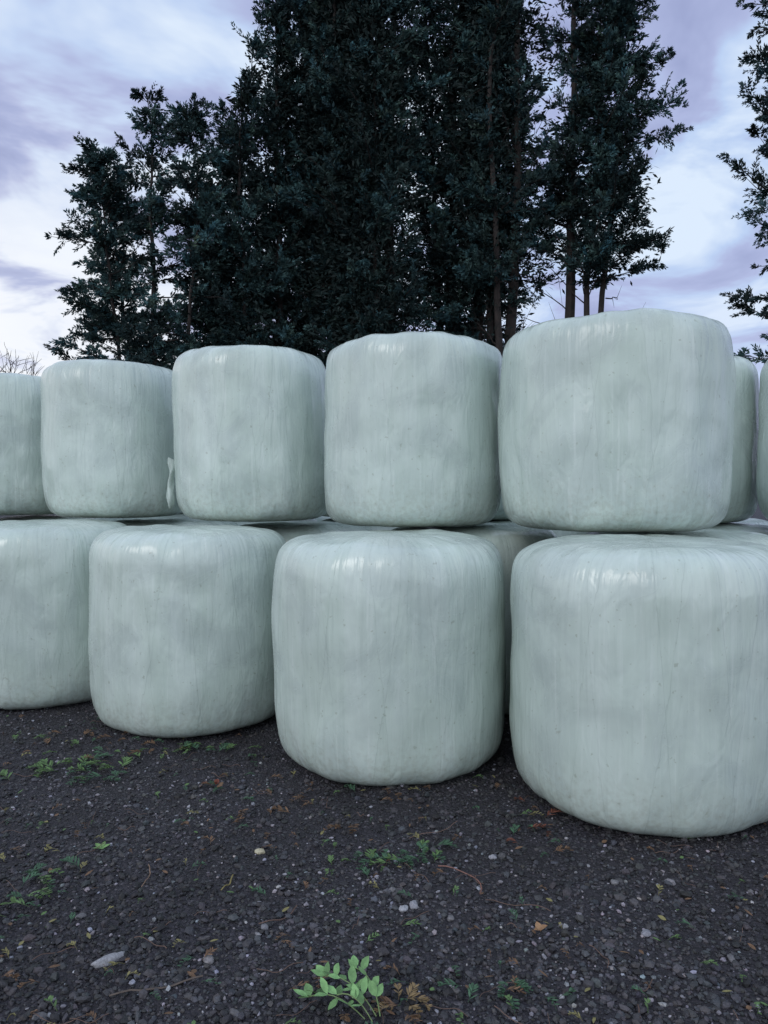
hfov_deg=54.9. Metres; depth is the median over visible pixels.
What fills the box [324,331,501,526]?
wrapped silage bale
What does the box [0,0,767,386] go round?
sky
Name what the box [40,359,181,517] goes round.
wrapped silage bale
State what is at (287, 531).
wrapped silage bale
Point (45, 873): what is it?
stone
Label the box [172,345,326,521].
wrapped silage bale
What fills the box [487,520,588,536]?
wrapped silage bale
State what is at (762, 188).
cypress tree
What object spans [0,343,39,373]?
bare tree
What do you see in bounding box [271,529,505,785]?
wrapped silage bale
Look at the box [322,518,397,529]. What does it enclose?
wrapped silage bale
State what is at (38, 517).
wrapped silage bale
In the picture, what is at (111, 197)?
leafy tree
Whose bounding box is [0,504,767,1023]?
ground
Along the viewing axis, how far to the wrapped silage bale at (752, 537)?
4.17 m
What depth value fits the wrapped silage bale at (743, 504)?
5.12 m
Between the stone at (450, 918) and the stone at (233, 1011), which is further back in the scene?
the stone at (450, 918)
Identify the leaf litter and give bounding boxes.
[0,715,767,1023]
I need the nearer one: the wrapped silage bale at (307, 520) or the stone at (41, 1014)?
the stone at (41, 1014)
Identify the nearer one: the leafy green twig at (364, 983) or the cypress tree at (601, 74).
the leafy green twig at (364, 983)
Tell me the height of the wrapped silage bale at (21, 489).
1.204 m
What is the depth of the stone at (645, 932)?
2.33 m
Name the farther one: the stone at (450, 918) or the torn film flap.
the torn film flap
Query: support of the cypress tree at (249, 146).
on the ground
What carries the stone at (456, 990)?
on the ground
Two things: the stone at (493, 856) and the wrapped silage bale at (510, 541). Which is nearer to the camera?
the stone at (493, 856)
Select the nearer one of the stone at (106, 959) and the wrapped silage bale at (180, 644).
the stone at (106, 959)
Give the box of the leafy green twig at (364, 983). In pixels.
[293,955,383,1021]
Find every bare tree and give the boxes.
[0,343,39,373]
[0,349,41,375]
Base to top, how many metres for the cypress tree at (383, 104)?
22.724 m
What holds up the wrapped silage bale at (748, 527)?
on the ground
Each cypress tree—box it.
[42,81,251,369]
[159,98,290,356]
[195,0,343,365]
[256,0,428,368]
[271,0,470,366]
[385,0,553,350]
[417,0,578,356]
[486,0,693,323]
[716,0,767,364]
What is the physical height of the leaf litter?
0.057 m
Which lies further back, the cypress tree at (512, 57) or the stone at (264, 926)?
the cypress tree at (512, 57)
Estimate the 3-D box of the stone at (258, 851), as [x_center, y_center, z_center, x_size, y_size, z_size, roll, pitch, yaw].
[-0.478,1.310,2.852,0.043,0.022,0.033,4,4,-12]
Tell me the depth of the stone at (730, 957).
2.21 m
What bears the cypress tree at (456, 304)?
on the ground
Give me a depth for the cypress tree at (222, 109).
21.58 m
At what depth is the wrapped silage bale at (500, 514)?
5.68 m
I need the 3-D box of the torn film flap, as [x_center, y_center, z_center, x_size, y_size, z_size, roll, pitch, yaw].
[-1.528,-0.202,5.295,0.077,0.390,0.056,0,2,0]
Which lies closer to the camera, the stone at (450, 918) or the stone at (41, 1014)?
the stone at (41, 1014)
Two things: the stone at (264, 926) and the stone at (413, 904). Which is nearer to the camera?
the stone at (264, 926)
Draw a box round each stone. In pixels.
[32,1012,47,1019]
[39,871,48,876]
[75,913,86,919]
[90,951,124,967]
[203,953,213,964]
[229,1008,239,1015]
[255,848,265,854]
[261,923,268,930]
[399,905,407,912]
[409,900,417,908]
[447,915,454,921]
[451,987,460,993]
[489,854,496,859]
[610,879,618,884]
[641,929,650,936]
[664,878,675,885]
[727,954,734,962]
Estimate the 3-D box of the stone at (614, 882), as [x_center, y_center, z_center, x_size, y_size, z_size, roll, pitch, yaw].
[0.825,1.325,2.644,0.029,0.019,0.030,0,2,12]
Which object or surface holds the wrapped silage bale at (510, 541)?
on the ground
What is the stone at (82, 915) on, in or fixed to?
on the ground
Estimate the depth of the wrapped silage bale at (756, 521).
6.25 m
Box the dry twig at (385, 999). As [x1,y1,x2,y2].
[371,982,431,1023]
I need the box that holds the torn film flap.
[166,457,174,509]
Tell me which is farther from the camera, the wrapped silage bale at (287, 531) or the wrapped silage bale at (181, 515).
the wrapped silage bale at (181, 515)
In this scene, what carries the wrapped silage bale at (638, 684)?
on the ground
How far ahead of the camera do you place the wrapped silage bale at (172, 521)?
5.95 m
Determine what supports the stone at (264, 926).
on the ground
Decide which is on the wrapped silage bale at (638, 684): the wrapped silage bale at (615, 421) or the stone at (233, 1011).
the wrapped silage bale at (615, 421)
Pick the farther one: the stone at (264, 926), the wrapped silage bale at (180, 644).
the wrapped silage bale at (180, 644)
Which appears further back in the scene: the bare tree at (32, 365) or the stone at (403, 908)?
the bare tree at (32, 365)
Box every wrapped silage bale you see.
[0,373,53,514]
[0,515,123,520]
[0,519,126,709]
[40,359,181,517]
[88,524,285,737]
[113,518,238,525]
[123,513,188,519]
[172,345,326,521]
[235,519,316,525]
[240,521,371,541]
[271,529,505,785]
[315,516,329,520]
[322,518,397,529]
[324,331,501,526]
[392,523,556,714]
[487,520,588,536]
[492,494,508,519]
[498,308,735,532]
[509,534,767,837]
[586,529,767,544]
[707,522,767,534]
[720,356,758,522]
[740,518,767,524]
[756,360,767,518]
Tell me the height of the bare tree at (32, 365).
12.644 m
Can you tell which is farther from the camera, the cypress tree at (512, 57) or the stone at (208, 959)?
the cypress tree at (512, 57)
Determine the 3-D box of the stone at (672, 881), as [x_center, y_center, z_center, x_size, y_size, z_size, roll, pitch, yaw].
[1.019,1.321,2.640,0.033,0.024,0.035,0,2,-11]
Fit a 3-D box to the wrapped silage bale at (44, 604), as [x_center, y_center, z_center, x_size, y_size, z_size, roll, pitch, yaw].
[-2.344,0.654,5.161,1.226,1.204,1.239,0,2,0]
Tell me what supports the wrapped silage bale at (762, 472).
on the wrapped silage bale
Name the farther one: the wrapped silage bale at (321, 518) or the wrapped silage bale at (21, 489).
the wrapped silage bale at (321, 518)

